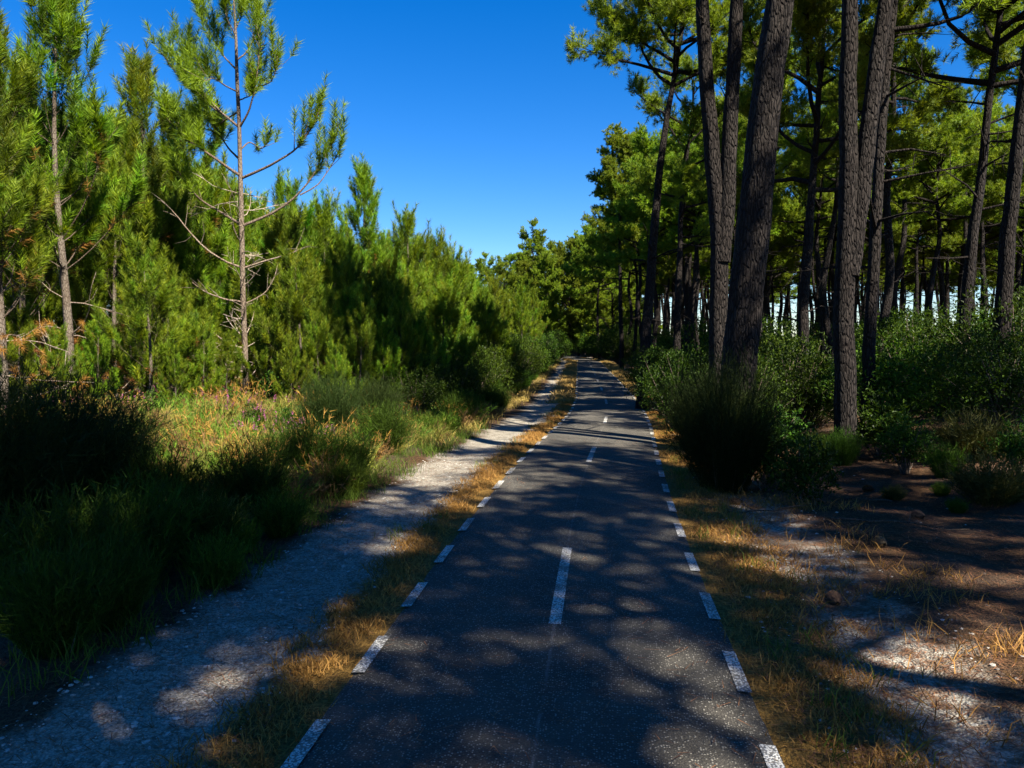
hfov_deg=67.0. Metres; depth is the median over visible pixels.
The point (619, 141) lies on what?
pine tree
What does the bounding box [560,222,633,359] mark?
pine tree
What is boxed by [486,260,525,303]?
pine tree
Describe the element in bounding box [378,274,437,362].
young pine
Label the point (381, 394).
broom bush
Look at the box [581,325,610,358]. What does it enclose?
leafy shrub
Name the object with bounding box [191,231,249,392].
young pine
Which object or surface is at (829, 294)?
pine tree
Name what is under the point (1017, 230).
pine tree
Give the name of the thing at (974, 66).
pine tree
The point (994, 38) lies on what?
pine tree
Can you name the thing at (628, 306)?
pine tree
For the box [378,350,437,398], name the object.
leafy shrub
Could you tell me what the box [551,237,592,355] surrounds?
pine tree
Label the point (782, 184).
pine tree
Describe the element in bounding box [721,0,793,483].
pine tree
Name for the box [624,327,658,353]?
leafy shrub
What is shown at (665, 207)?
pine tree
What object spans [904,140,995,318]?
pine tree
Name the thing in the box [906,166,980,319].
pine tree
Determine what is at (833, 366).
leafy shrub
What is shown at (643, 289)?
pine tree
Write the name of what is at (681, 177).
pine tree
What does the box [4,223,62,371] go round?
young pine
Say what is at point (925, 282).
pine tree
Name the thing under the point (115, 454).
broom bush
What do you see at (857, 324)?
leafy shrub
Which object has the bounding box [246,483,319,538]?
broom bush
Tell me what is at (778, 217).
pine tree
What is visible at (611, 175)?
pine tree
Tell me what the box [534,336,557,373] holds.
leafy shrub
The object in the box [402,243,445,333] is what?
young pine
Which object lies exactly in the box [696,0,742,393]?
pine tree
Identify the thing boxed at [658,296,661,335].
pine tree
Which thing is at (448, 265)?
young pine
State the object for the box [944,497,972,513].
broom bush
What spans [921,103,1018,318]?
pine tree
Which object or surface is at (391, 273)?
young pine
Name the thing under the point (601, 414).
road
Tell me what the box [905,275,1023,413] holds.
leafy shrub
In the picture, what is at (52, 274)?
young pine
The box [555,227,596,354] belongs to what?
pine tree
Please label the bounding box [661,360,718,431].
broom bush
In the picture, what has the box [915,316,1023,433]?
leafy shrub
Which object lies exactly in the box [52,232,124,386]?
young pine
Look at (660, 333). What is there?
leafy shrub
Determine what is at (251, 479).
broom bush
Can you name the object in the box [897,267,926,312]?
pine tree
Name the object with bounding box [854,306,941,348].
leafy shrub
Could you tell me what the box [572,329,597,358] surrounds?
leafy shrub
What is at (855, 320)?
pine tree
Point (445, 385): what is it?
leafy shrub
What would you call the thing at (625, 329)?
leafy shrub
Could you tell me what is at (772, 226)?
pine tree
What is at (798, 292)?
pine tree
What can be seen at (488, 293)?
young pine
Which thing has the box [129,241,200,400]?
young pine
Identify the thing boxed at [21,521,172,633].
broom bush
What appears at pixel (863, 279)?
pine tree
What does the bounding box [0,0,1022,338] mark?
sky
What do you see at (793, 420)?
leafy shrub
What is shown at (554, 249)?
pine tree
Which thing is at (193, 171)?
young pine
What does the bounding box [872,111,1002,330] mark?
pine tree
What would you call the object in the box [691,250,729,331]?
pine tree
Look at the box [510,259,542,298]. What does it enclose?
pine tree
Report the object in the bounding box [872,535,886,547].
pine cone
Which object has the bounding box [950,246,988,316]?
pine tree
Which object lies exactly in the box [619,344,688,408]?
leafy shrub
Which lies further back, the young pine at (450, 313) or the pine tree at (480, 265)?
the pine tree at (480, 265)
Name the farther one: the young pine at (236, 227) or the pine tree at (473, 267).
the pine tree at (473, 267)
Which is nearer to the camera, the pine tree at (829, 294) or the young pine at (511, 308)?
the pine tree at (829, 294)
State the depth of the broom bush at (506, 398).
20.96 m
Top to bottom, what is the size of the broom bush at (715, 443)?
1.851 m
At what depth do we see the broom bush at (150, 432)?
8.03 m
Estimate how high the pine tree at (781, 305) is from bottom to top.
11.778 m
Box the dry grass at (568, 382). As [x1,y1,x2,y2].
[136,358,1023,767]
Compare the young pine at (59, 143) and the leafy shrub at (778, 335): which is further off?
the young pine at (59, 143)
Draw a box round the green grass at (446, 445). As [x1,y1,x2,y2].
[0,389,946,767]
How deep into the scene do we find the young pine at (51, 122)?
33.79 m
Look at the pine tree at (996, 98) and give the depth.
34.35 m
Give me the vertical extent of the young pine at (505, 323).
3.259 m
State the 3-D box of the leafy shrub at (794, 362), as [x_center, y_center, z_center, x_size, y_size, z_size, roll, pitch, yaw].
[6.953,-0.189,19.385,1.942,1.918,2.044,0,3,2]
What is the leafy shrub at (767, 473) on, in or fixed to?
on the ground at (502, 429)
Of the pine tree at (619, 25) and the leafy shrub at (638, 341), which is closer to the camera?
the pine tree at (619, 25)
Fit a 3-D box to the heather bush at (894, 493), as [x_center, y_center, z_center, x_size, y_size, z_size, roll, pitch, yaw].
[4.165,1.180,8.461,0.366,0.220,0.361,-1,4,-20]
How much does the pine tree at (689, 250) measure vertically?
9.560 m
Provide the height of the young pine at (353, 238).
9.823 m
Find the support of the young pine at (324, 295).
on the ground at (502, 429)
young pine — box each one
[0,0,93,409]
[0,0,155,401]
[0,81,108,393]
[0,297,55,406]
[2,230,76,370]
[3,221,88,394]
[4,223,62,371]
[6,79,79,368]
[14,210,119,359]
[31,322,88,407]
[35,113,82,370]
[37,95,67,363]
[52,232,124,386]
[57,122,107,387]
[59,314,126,400]
[64,141,209,398]
[69,37,213,395]
[76,227,141,384]
[89,110,233,387]
[89,221,209,402]
[91,278,167,401]
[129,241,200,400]
[139,90,254,391]
[140,0,349,394]
[140,206,237,387]
[156,338,199,403]
[166,279,237,391]
[176,156,226,366]
[177,320,226,400]
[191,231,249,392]
[193,170,232,379]
[194,161,236,369]
[201,326,249,398]
[210,186,265,391]
[212,165,230,180]
[218,183,264,380]
[218,198,327,389]
[222,241,303,388]
[236,300,299,398]
[245,164,330,384]
[251,188,273,222]
[252,236,346,389]
[255,213,273,290]
[256,183,355,382]
[270,332,314,403]
[281,283,341,386]
[290,213,334,269]
[291,302,349,395]
[292,234,375,376]
[303,249,385,372]
[314,337,364,411]
[317,151,406,302]
[323,279,374,384]
[330,261,401,362]
[334,299,392,395]
[345,224,358,247]
[352,314,406,395]
[360,229,392,266]
[363,249,416,342]
[366,234,392,283]
[374,299,438,405]
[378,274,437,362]
[385,240,405,265]
[389,200,436,340]
[398,268,432,347]
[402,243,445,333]
[402,302,452,383]
[413,225,462,348]
[416,268,476,351]
[417,279,481,382]
[439,234,493,338]
[454,258,475,313]
[459,294,521,368]
[468,266,476,288]
[470,284,506,347]
[472,278,484,289]
[477,271,515,332]
[478,305,519,355]
[488,293,511,337]
[493,285,518,329]
[504,279,539,349]
[508,300,519,333]
[514,300,543,342]
[527,285,549,334]
[530,290,552,325]
[533,300,549,336]
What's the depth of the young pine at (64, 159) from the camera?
25.05 m
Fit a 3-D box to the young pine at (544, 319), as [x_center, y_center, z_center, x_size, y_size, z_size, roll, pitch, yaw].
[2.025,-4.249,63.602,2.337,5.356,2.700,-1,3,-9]
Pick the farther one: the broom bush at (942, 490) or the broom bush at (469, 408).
the broom bush at (469, 408)
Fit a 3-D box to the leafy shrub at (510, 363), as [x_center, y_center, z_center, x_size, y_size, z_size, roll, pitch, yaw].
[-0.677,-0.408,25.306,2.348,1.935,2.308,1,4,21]
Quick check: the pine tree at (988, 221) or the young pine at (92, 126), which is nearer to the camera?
the young pine at (92, 126)
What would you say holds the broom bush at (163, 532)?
on the ground at (502, 429)
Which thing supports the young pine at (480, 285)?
on the ground at (502, 429)
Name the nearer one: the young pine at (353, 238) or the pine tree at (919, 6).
the pine tree at (919, 6)
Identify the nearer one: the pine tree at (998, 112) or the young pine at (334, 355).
the young pine at (334, 355)
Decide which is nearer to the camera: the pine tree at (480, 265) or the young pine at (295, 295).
the young pine at (295, 295)
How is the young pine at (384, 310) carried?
on the ground at (502, 429)
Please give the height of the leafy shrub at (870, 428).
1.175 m
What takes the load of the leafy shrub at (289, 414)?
on the ground at (502, 429)
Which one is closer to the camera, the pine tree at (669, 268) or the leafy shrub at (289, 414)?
the leafy shrub at (289, 414)
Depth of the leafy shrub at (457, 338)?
22.21 m
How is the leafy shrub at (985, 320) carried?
on the ground at (502, 429)
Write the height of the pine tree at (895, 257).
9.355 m
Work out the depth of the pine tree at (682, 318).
66.29 m
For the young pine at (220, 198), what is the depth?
34.94 m
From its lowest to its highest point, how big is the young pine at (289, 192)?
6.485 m
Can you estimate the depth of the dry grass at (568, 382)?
4.86 m
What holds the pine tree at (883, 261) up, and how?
on the ground at (502, 429)
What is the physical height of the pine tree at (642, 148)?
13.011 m
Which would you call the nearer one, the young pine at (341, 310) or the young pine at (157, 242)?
the young pine at (341, 310)
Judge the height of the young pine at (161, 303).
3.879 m
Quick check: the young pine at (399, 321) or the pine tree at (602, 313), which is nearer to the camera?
the young pine at (399, 321)
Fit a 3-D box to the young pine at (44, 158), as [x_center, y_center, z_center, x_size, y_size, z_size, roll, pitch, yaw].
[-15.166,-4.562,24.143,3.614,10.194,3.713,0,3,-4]
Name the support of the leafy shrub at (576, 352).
on the ground at (502, 429)
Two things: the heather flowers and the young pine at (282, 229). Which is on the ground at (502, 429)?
the young pine at (282, 229)
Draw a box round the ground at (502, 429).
[0,347,1023,767]
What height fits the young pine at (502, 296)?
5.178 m
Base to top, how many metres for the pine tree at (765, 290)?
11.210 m
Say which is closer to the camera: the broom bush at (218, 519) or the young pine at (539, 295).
the broom bush at (218, 519)
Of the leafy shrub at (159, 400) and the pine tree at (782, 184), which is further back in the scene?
the pine tree at (782, 184)
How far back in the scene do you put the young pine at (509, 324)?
40.91 m
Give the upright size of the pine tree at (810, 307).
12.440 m
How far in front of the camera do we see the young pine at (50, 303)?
19.88 m
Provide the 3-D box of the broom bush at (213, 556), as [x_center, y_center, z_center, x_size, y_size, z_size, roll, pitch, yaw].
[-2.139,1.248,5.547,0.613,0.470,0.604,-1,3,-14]
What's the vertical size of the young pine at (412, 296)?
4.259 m
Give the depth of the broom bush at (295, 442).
8.86 m
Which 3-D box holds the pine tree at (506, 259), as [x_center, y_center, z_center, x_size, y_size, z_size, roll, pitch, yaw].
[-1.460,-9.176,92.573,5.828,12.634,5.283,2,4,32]
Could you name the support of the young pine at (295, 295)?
on the ground at (502, 429)
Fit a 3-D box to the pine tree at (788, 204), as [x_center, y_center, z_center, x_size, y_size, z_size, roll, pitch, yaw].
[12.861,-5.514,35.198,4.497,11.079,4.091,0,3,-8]
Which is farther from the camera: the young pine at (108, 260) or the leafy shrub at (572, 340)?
the leafy shrub at (572, 340)
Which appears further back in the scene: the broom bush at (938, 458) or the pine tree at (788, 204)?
the pine tree at (788, 204)
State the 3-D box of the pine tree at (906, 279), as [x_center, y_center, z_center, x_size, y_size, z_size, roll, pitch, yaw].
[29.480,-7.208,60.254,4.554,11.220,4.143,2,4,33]
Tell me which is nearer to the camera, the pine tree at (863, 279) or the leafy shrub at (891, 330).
the leafy shrub at (891, 330)
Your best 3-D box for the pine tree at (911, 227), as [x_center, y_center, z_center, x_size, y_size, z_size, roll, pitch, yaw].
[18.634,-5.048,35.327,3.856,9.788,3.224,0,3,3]
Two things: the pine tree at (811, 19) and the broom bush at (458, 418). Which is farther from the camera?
the pine tree at (811, 19)
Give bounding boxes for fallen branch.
[727,500,810,513]
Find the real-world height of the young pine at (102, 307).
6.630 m
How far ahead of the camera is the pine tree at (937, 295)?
57.11 m
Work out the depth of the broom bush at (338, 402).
11.76 m
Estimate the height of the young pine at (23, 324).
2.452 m
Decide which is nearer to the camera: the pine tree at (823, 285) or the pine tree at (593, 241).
the pine tree at (823, 285)
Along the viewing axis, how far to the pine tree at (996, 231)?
39.32 m
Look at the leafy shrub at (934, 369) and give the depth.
14.50 m
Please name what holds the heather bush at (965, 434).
on the ground at (502, 429)
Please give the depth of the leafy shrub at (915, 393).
12.58 m
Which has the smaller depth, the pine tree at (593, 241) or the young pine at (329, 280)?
the young pine at (329, 280)
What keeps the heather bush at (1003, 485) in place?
on the ground at (502, 429)
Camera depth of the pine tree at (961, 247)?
40.78 m
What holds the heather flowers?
on the heath undergrowth
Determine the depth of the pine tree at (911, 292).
81.67 m
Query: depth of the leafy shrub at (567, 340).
67.58 m
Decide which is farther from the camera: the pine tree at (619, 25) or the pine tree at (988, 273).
the pine tree at (988, 273)
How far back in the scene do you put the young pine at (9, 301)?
19.62 m
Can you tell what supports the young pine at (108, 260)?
on the ground at (502, 429)
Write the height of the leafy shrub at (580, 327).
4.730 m
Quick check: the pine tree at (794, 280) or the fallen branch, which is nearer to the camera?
the fallen branch
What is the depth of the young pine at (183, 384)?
14.55 m
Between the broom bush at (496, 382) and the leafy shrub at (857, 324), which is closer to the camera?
the broom bush at (496, 382)
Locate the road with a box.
[280,356,785,767]
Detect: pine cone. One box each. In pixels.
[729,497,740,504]
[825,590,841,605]
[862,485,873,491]
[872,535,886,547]
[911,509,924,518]
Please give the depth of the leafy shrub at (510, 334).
40.07 m
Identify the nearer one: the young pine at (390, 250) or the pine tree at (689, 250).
the young pine at (390, 250)
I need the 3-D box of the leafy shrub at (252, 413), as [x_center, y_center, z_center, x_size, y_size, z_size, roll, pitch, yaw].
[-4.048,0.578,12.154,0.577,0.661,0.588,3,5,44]
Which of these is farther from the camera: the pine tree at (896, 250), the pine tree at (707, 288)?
the pine tree at (707, 288)
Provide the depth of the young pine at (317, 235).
24.04 m
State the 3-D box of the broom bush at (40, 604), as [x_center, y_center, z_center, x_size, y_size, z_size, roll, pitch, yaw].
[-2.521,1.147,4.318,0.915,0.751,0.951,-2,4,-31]
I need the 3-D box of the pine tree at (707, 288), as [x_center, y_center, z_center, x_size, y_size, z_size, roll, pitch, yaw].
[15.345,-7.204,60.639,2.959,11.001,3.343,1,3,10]
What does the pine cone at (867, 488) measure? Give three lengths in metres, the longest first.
0.134 x 0.105 x 0.104 m
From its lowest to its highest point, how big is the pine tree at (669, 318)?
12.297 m
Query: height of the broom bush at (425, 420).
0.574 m
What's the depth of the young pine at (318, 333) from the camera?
14.58 m
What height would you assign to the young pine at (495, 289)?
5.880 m
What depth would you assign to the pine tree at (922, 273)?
44.06 m
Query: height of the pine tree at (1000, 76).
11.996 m
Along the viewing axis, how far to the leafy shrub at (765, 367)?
12.92 m
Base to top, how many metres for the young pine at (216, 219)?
9.097 m
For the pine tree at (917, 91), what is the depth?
31.08 m
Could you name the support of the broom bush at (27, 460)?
on the ground at (502, 429)
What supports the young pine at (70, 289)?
on the ground at (502, 429)
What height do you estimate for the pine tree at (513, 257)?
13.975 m
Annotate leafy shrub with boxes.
[139,388,179,416]
[217,385,250,403]
[237,401,275,430]
[254,370,301,399]
[275,403,306,428]
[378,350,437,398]
[379,361,447,413]
[406,352,461,405]
[423,333,493,388]
[433,347,489,401]
[445,344,513,393]
[476,342,527,390]
[486,335,539,385]
[501,328,535,347]
[509,333,556,374]
[513,337,548,377]
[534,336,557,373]
[540,331,563,366]
[543,329,571,363]
[550,330,575,361]
[567,325,584,354]
[568,319,592,355]
[571,316,595,345]
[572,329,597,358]
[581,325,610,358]
[586,326,627,360]
[593,331,639,363]
[598,320,639,359]
[619,336,671,385]
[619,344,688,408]
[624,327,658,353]
[630,340,708,428]
[638,328,673,346]
[656,323,708,349]
[656,326,699,349]
[662,311,814,382]
[694,348,804,420]
[707,313,818,358]
[739,411,815,491]
[756,324,858,434]
[756,401,811,452]
[758,338,832,381]
[762,326,795,366]
[767,419,844,504]
[783,379,860,427]
[789,314,832,358]
[803,332,987,437]
[817,359,861,411]
[818,353,886,393]
[831,312,899,340]
[854,296,958,410]
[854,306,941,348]
[856,385,921,458]
[871,408,945,474]
[896,318,991,415]
[903,332,989,419]
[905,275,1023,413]
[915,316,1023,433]
[917,305,1023,345]
[977,410,1023,473]
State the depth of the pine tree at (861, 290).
62.33 m
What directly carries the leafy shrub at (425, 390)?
on the ground at (502, 429)
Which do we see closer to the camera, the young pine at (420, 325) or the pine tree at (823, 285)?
the young pine at (420, 325)
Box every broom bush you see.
[0,344,136,558]
[0,352,188,531]
[0,476,158,598]
[0,526,149,660]
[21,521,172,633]
[29,458,215,581]
[63,388,181,493]
[98,433,218,510]
[156,473,272,566]
[171,522,257,588]
[198,429,302,518]
[246,405,349,486]
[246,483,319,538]
[288,365,371,431]
[311,451,374,498]
[315,421,383,471]
[340,395,422,454]
[344,369,412,425]
[410,411,443,431]
[425,402,468,435]
[432,390,483,419]
[447,386,484,409]
[464,380,507,409]
[483,374,504,388]
[485,384,516,410]
[506,378,526,393]
[519,369,535,388]
[640,340,807,494]
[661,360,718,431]
[797,427,832,460]
[822,425,872,465]
[918,437,970,477]
[929,481,951,495]
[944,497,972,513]
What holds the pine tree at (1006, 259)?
on the ground at (502, 429)
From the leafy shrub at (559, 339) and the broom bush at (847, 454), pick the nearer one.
the broom bush at (847, 454)
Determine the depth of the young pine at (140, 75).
20.04 m
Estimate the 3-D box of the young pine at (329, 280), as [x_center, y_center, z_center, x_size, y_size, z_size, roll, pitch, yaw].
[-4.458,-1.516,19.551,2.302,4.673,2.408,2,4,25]
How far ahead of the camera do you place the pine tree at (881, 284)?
63.50 m
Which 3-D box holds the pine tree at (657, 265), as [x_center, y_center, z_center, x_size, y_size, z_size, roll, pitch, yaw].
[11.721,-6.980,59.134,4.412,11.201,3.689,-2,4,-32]
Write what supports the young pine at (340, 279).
on the ground at (502, 429)
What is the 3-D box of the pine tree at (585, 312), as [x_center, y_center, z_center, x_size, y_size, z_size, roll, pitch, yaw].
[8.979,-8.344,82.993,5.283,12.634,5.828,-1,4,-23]
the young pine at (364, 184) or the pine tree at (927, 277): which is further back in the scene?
the pine tree at (927, 277)
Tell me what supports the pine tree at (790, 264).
on the ground at (502, 429)
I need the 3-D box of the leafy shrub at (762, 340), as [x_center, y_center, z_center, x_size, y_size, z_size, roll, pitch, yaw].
[6.369,-0.643,21.489,4.074,2.902,4.146,1,3,18]
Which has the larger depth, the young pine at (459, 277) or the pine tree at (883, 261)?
the pine tree at (883, 261)
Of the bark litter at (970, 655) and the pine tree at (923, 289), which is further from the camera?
the pine tree at (923, 289)
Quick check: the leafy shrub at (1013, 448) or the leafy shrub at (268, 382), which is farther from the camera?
the leafy shrub at (268, 382)
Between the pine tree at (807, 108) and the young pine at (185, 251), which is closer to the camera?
the young pine at (185, 251)
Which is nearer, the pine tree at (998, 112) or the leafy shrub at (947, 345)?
the leafy shrub at (947, 345)
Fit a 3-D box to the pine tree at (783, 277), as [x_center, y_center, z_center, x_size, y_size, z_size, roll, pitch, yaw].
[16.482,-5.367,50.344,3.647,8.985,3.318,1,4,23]
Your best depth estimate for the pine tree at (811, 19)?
17.96 m
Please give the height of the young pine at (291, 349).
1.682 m
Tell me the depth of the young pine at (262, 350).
15.68 m
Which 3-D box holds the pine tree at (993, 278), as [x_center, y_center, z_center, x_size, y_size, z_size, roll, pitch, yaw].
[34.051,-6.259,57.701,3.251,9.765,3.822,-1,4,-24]
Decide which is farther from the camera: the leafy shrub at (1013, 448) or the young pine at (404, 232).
the young pine at (404, 232)
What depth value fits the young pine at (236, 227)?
23.44 m
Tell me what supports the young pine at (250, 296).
on the ground at (502, 429)
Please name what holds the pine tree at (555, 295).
on the ground at (502, 429)
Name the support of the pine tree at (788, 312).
on the ground at (502, 429)
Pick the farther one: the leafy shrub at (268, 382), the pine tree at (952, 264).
the pine tree at (952, 264)
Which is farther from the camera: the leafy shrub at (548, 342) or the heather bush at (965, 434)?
the leafy shrub at (548, 342)
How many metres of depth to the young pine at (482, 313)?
26.80 m
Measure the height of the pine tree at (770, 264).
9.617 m
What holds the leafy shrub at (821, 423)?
on the ground at (502, 429)
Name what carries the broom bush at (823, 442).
on the ground at (502, 429)
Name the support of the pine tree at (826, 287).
on the ground at (502, 429)
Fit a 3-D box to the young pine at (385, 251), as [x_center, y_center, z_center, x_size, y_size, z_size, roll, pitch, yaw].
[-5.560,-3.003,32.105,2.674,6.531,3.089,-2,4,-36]
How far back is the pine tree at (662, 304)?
62.52 m
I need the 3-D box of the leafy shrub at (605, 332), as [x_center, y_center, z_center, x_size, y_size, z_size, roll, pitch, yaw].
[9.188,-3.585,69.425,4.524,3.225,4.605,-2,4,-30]
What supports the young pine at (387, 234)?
on the ground at (502, 429)
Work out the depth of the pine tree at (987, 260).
45.93 m
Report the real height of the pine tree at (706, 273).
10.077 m
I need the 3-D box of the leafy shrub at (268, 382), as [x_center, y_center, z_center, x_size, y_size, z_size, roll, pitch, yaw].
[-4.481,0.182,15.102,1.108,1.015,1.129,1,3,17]
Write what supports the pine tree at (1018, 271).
on the ground at (502, 429)
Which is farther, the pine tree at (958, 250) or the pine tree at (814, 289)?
the pine tree at (958, 250)
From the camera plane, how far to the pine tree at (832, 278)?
37.99 m
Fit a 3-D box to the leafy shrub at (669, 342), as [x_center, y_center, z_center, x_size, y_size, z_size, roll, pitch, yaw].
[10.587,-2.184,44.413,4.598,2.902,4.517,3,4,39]
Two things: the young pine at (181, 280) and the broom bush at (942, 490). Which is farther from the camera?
the young pine at (181, 280)
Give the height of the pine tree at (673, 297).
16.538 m
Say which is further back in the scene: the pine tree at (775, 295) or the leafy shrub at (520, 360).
the pine tree at (775, 295)
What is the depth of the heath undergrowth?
10.84 m
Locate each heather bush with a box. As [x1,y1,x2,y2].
[877,484,907,500]
[919,403,1022,461]
[935,447,1023,507]
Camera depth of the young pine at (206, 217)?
31.31 m
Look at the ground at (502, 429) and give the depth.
4.71 m
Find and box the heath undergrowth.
[12,379,525,533]
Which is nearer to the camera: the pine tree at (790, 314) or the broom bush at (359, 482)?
the broom bush at (359, 482)
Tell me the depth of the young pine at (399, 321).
16.69 m
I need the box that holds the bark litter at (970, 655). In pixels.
[704,448,1023,766]
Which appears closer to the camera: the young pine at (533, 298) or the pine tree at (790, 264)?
the pine tree at (790, 264)
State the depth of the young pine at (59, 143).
29.61 m
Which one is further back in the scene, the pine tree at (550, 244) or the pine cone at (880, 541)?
the pine tree at (550, 244)
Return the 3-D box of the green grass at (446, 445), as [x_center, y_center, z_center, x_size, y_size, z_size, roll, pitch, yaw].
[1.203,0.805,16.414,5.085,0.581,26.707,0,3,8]
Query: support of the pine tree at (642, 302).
on the ground at (502, 429)
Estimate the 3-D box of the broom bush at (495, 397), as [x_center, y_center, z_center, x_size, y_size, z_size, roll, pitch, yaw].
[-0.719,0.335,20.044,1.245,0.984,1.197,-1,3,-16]
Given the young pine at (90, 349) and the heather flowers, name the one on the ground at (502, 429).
the young pine at (90, 349)
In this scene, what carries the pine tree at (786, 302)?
on the ground at (502, 429)
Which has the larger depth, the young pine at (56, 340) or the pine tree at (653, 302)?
the pine tree at (653, 302)
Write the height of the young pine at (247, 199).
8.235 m
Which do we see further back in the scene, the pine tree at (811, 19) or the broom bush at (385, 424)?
the pine tree at (811, 19)
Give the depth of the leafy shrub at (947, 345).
17.56 m
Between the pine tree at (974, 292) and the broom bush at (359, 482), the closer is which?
the broom bush at (359, 482)
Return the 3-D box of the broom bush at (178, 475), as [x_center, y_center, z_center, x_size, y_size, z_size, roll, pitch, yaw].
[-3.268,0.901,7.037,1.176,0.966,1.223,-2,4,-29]
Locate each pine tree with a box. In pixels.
[469,264,478,282]
[470,250,494,291]
[482,255,512,301]
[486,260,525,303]
[500,252,522,299]
[509,216,567,331]
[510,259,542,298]
[519,244,566,330]
[529,239,565,310]
[542,245,579,337]
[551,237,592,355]
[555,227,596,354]
[555,244,593,355]
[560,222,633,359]
[562,0,765,409]
[571,263,615,338]
[573,200,664,364]
[574,235,643,362]
[581,155,705,340]
[582,249,641,337]
[585,121,636,367]
[592,271,653,328]
[594,121,701,354]
[609,273,662,328]
[621,109,736,356]
[625,37,746,357]
[627,135,707,334]
[631,229,684,333]
[634,267,671,323]
[637,267,660,328]
[641,274,671,328]
[648,194,707,357]
[653,255,671,331]
[656,257,663,336]
[657,252,692,326]
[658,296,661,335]
[659,236,693,327]
[660,212,710,353]
[661,252,670,322]
[663,141,709,351]
[671,272,692,324]
[674,222,691,351]
[680,83,793,283]
[680,138,786,274]
[683,281,704,317]
[688,0,953,386]
[691,247,710,335]
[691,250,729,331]
[691,271,709,333]
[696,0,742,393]
[699,93,797,293]
[705,250,729,285]
[710,171,784,276]
[713,21,838,349]
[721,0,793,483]
[731,188,802,324]
[764,187,798,328]
[764,199,793,327]
[767,258,792,294]
[768,282,779,309]
[770,240,801,337]
[770,256,815,328]
[770,266,796,335]
[770,288,777,302]
[771,111,872,365]
[772,149,837,307]
[774,273,794,334]
[775,287,796,306]
[776,100,923,329]
[778,0,1010,443]
[784,279,795,331]
[788,187,835,334]
[790,188,831,333]
[790,258,815,328]
[791,18,908,367]
[792,194,868,336]
[800,0,971,357]
[800,72,896,275]
[800,236,827,305]
[810,268,834,317]
[813,235,836,314]
[832,0,904,462]
[832,184,915,331]
[833,0,1023,418]
[854,221,883,326]
[856,274,880,324]
[857,270,882,313]
[859,38,954,331]
[860,193,921,317]
[860,264,884,310]
[860,269,862,311]
[862,260,920,321]
[863,239,931,315]
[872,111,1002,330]
[882,180,966,345]
[897,215,935,328]
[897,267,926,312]
[897,268,922,306]
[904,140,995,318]
[904,227,944,323]
[905,259,939,307]
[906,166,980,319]
[912,271,939,325]
[913,236,949,308]
[917,67,1013,308]
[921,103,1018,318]
[922,103,1023,318]
[925,254,957,319]
[926,236,939,325]
[927,240,987,309]
[933,208,997,329]
[945,257,996,307]
[946,0,1023,415]
[949,256,987,314]
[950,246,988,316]
[961,0,1023,331]
[966,122,1023,302]
[971,118,1023,296]
[972,268,993,321]
[976,240,1023,312]
[976,265,996,285]
[979,248,1022,284]
[980,254,1015,291]
[982,0,1023,260]
[985,224,1023,267]
[994,187,1023,285]
[996,121,1023,313]
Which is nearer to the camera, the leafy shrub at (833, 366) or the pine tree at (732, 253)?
the leafy shrub at (833, 366)
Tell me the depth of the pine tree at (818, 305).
39.16 m
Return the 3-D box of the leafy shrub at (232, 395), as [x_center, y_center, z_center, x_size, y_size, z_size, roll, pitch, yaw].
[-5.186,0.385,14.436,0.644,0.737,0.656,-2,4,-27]
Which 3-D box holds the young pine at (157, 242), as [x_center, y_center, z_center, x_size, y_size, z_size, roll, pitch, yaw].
[-10.503,-3.722,22.851,4.399,8.536,4.205,-2,4,-31]
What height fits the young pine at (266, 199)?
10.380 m
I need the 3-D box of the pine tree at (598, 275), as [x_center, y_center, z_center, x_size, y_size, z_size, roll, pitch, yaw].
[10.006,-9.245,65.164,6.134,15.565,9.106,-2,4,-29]
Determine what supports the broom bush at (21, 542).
on the ground at (502, 429)
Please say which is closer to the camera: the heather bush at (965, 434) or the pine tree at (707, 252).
the heather bush at (965, 434)
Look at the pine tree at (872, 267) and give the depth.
12.42 m
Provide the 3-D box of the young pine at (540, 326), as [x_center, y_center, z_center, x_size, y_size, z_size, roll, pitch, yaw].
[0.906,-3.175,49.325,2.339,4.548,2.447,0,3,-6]
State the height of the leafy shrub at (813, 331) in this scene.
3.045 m
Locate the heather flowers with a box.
[4,385,416,433]
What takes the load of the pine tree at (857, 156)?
on the ground at (502, 429)
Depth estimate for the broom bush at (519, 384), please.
26.88 m
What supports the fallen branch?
on the ground at (502, 429)
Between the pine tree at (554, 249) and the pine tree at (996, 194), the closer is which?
the pine tree at (996, 194)
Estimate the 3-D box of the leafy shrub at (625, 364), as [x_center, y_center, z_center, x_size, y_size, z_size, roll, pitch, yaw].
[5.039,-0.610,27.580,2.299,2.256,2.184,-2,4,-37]
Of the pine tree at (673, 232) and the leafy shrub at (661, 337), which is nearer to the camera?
the pine tree at (673, 232)
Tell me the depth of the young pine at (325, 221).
20.65 m
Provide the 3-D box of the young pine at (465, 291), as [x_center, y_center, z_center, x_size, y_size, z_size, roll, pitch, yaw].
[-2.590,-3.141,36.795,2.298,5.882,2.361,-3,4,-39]
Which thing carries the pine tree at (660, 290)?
on the ground at (502, 429)
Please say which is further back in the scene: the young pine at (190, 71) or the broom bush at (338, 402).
the young pine at (190, 71)
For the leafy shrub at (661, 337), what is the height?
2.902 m
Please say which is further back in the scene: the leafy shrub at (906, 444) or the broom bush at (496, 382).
the broom bush at (496, 382)

